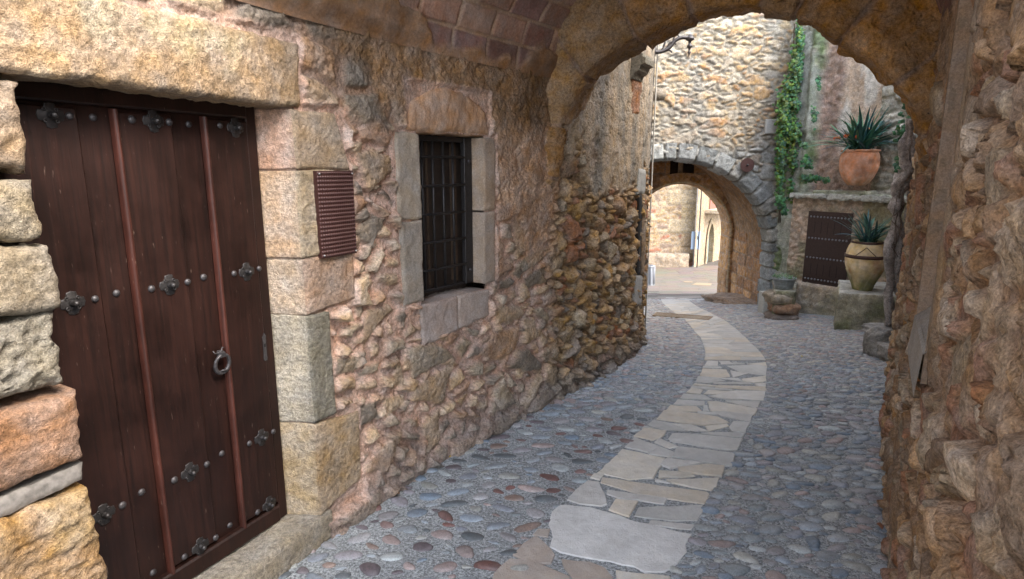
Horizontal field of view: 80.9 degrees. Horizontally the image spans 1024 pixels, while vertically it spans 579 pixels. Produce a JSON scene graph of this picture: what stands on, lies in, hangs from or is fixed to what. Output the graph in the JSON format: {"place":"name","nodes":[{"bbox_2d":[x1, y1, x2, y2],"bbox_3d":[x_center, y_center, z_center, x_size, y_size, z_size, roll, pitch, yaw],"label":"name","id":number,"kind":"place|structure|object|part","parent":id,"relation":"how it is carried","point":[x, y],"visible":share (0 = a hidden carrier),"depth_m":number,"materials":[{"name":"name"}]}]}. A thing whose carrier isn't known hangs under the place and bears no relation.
{"place":"outdoors","nodes":[
{"label":"outdoors","id":0,"kind":"place"},
{"bbox_2d":[278,188,887,578],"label":"street","id":1,"kind":"structure","parent":0,"point":[435,556],"depth_m":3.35,"materials":[{"name":"grey stone"}]},
{"bbox_2d":[0,0,654,578],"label":"stone house","id":2,"kind":"structure","parent":1,"relation":"on","point":[212,366],"depth_m":2.62,"materials":[{"name":"brown stone"}]},
{"bbox_2d":[0,79,286,578],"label":"door","id":3,"kind":"structure","parent":2,"relation":"in","point":[148,208],"depth_m":2.27,"materials":[{"name":"brown wood"}]},
{"bbox_2d":[313,171,356,258],"bbox_3d":[-0.821,-0.355,2.811,0.036,0.395,0.228,6,13,29],"label":"vent grille","id":4,"kind":"object","parent":2,"relation":"attached to","point":[334,205],"visible":1,"depth_m":2.79,"materials":[{"name":"brown metal"}]},
{"bbox_2d":[418,134,472,296],"bbox_3d":[-0.504,-0.474,3.727,0.246,1.050,0.635,8,14,34],"label":"window","id":5,"kind":"structure","parent":2,"relation":"in","point":[445,162],"depth_m":3.78,"materials":[{"name":"metal"}]},
{"bbox_2d":[635,194,642,274],"bbox_3d":[1.226,-0.554,6.153,0.186,0.856,0.296,4,12,19],"label":"side doorway","id":6,"kind":"structure","parent":2,"relation":"in","point":[639,200],"depth_m":6.03,"materials":[{"name":"stone"}]},
{"bbox_2d":[643,45,658,328],"bbox_3d":[1.702,-2.289,7.245,0.084,5.790,0.046,-3,12,-15],"label":"drainpipe","id":7,"kind":"object","parent":2,"relation":"attached to","point":[652,164],"visible":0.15,"depth_m":7.37,"materials":[{"name":"metal"}]},
{"bbox_2d":[655,34,693,55],"bbox_3d":[1.884,-2.870,7.071,0.513,0.260,0.097,0,11,0],"label":"lamp bracket","id":8,"kind":"object","parent":2,"relation":"attached to","point":[689,38],"visible":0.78,"depth_m":7.05,"materials":[{"name":"metal"}]},
{"bbox_2d":[237,0,974,187],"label":"archway","id":9,"kind":"object","parent":1,"relation":"on","point":[573,50],"visible":0.44,"depth_m":3.61,"materials":[{"name":"stone"}]},
{"bbox_2d":[647,184,696,266],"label":"corner house","id":10,"kind":"structure","parent":1,"relation":"on","point":[673,216],"depth_m":30.22,"materials":[{"name":"beige stone"}]},
{"bbox_2d":[694,189,720,266],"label":"plastered house","id":11,"kind":"structure","parent":1,"relation":"on","point":[710,233],"depth_m":31.01,"materials":[{"name":"paint"}]},
{"bbox_2d":[691,231,700,248],"bbox_3d":[9.182,-2.454,30.034,0.440,0.900,0.034,0,11,0],"label":"wall sign","id":12,"kind":"object","parent":11,"relation":"attached to","point":[693,234],"visible":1,"depth_m":30.02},
{"bbox_2d":[696,191,701,266],"bbox_3d":[9.244,-3.549,29.523,0.058,5.900,0.058,0,11,0],"label":"drainpipe","id":13,"kind":"object","parent":11,"relation":"attached to","point":[699,229],"visible":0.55,"depth_m":29.61,"materials":[{"name":"metal"}]},
{"bbox_2d":[709,199,715,208],"bbox_3d":[10.538,-5.298,31.137,0.050,2.200,1.300,9,14,37],"label":"balcony door","id":14,"kind":"structure","parent":11,"relation":"in","point":[711,206],"depth_m":30.96,"materials":[{"name":"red paint"}]},
{"bbox_2d":[649,12,794,303],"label":"stone house","id":15,"kind":"structure","parent":1,"relation":"on","point":[716,98],"depth_m":11.02,"materials":[{"name":"beige stone"}]},
{"bbox_2d":[740,158,753,171],"bbox_3d":[4.333,-2.291,11.052,0.254,0.256,0.057,1,12,7],"label":"metal disc","id":16,"kind":"object","parent":15,"relation":"attached to","point":[746,164],"visible":1,"depth_m":11.05,"materials":[{"name":"metal"}]},
{"bbox_2d":[701,292,756,304],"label":"bedrock","id":17,"kind":"structure","parent":1,"relation":"on","point":[727,298],"depth_m":12.50,"materials":[{"name":"stone"}]},
{"bbox_2d":[757,291,768,312],"bbox_3d":[4.403,0.242,10.395,0.200,0.410,0.200,0,11,0],"label":"guard stone","id":18,"kind":"object","parent":1,"relation":"on","point":[762,305],"visible":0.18,"depth_m":10.36,"materials":[{"name":"grey stone"}]},
{"bbox_2d":[762,271,800,319],"bbox_3d":[4.535,0.198,10.233,0.569,0.750,2.202,4,12,21],"label":"stone ledge","id":19,"kind":"object","parent":1,"relation":"on","point":[783,305],"visible":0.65,"depth_m":9.30,"materials":[{"name":"stone"}]},
{"bbox_2d":[772,273,796,289],"bbox_3d":[4.284,-0.129,9.462,0.363,0.231,0.360,0,11,0],"label":"planter tub","id":20,"kind":"object","parent":19,"relation":"on","point":[783,282],"visible":1,"depth_m":9.36,"materials":[{"name":"metal"}]},
{"bbox_2d":[771,20,917,288],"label":"garden wall","id":21,"kind":"structure","parent":1,"relation":"on","point":[850,85],"depth_m":10.35,"materials":[{"name":"grey stone"}]},
{"bbox_2d":[772,19,805,222],"bbox_3d":[4.994,-3.016,10.719,0.666,3.676,0.415,0,11,0],"label":"ivy","id":22,"kind":"object","parent":21,"relation":"attached to","point":[788,132],"visible":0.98,"depth_m":10.67,"materials":[{"name":"green plant"}]},
{"bbox_2d":[774,75,830,215],"bbox_3d":[5.034,-2.429,10.234,0.947,2.338,0.137,0,11,0],"label":"ivy","id":23,"kind":"object","parent":21,"relation":"attached to","point":[807,160],"visible":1,"depth_m":10.31,"materials":[{"name":"green plant"}]},
{"bbox_2d":[786,189,906,315],"bbox_3d":[5.826,-0.342,10.140,1.370,2.644,1.869,-8,14,-35],"label":"stone cupboard","id":24,"kind":"object","parent":1,"relation":"on","point":[818,247],"visible":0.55,"depth_m":9.98,"materials":[{"name":"stone"}]},
{"bbox_3d":[5.250,-0.678,9.984,0.123,1.216,0.719,-8,14,-35],"label":"iron door","id":25,"kind":"part","parent":24,"relation":"part of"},
{"bbox_2d":[808,104,897,185],"bbox_3d":[5.487,-2.299,9.516,1.405,1.277,1.442,-10,15,-41],"label":"potted plant","id":26,"kind":"object","parent":24,"relation":"on","point":[859,162],"visible":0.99,"depth_m":9.37,"materials":[{"name":"green plant"}]},
{"bbox_2d":[833,280,895,329],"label":"stone block","id":27,"kind":"structure","parent":1,"relation":"on","point":[855,309],"depth_m":8.06,"materials":[{"name":"grey stone"}]},
{"bbox_2d":[831,206,904,290],"bbox_3d":[4.843,-0.564,8.182,0.950,1.147,0.872,2,12,12],"label":"potted plant","id":28,"kind":"object","parent":27,"relation":"on","point":[864,263],"visible":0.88,"depth_m":8.06,"materials":[{"name":"green plant"}]},
{"bbox_2d":[863,326,892,356],"bbox_3d":[3.816,0.558,6.236,0.282,0.369,0.259,0,11,0],"label":"rock","id":29,"kind":"object","parent":1,"relation":"on","point":[873,336],"visible":0.53,"depth_m":6.15,"materials":[{"name":"grey stone"}]},
{"bbox_2d":[861,322,891,331],"bbox_3d":[4.034,0.436,6.500,0.443,0.103,0.435,0,11,0],"label":"rock","id":30,"kind":"object","parent":29,"relation":"on","point":[866,327],"visible":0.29,"depth_m":6.54,"materials":[{"name":"grey stone"}]},
{"bbox_2d":[877,342,889,360],"bbox_3d":[3.777,0.620,5.986,0.216,0.170,0.241,0,11,0],"label":"rock","id":31,"kind":"object","parent":1,"relation":"on","point":[882,351],"visible":0.41,"depth_m":5.97,"materials":[{"name":"grey stone"}]},
{"bbox_2d":[883,103,915,326],"bbox_3d":[4.002,-0.596,6.237,0.501,2.656,0.237,-9,14,-38],"label":"vine","id":32,"kind":"object","parent":1,"relation":"on","point":[900,187],"visible":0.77,"depth_m":6.09,"materials":[{"name":"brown plant"}]},
{"bbox_2d":[876,0,1023,578],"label":"boundary wall","id":33,"kind":"structure","parent":1,"relation":"on","point":[951,424],"depth_m":1.50,"materials":[{"name":"stone"}]},
{"bbox_2d":[492,265,766,578],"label":"path","id":34,"kind":"structure","parent":0,"point":[652,546],"depth_m":3.59,"materials":[{"name":"beige stone"}]},
{"bbox_2d":[646,264,654,285],"bbox_3d":[5.183,-0.531,22.646,0.395,0.777,0.394,-5,12,-22],"label":"litter bin","id":35,"kind":"object","parent":34,"relation":"on","point":[651,275],"visible":0.62,"depth_m":22.49,"materials":[{"name":"grey metal"}]},
{"bbox_2d":[652,312,712,319],"bbox_3d":[2.765,0.437,9.832,1.154,0.178,0.516,10,15,39],"label":"drain grate","id":36,"kind":"object","parent":34,"relation":"on","point":[680,315],"visible":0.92,"depth_m":9.77,"materials":[{"name":"metal"}]},
{"bbox_2d":[692,283,710,285],"bbox_3d":[7.396,-0.201,23.428,0.709,0.269,1.703,4,12,20],"label":"drain grate","id":37,"kind":"object","parent":34,"relation":"on","point":[708,284],"visible":0.79,"depth_m":23.19,"materials":[{"name":"metal"}]}
]}

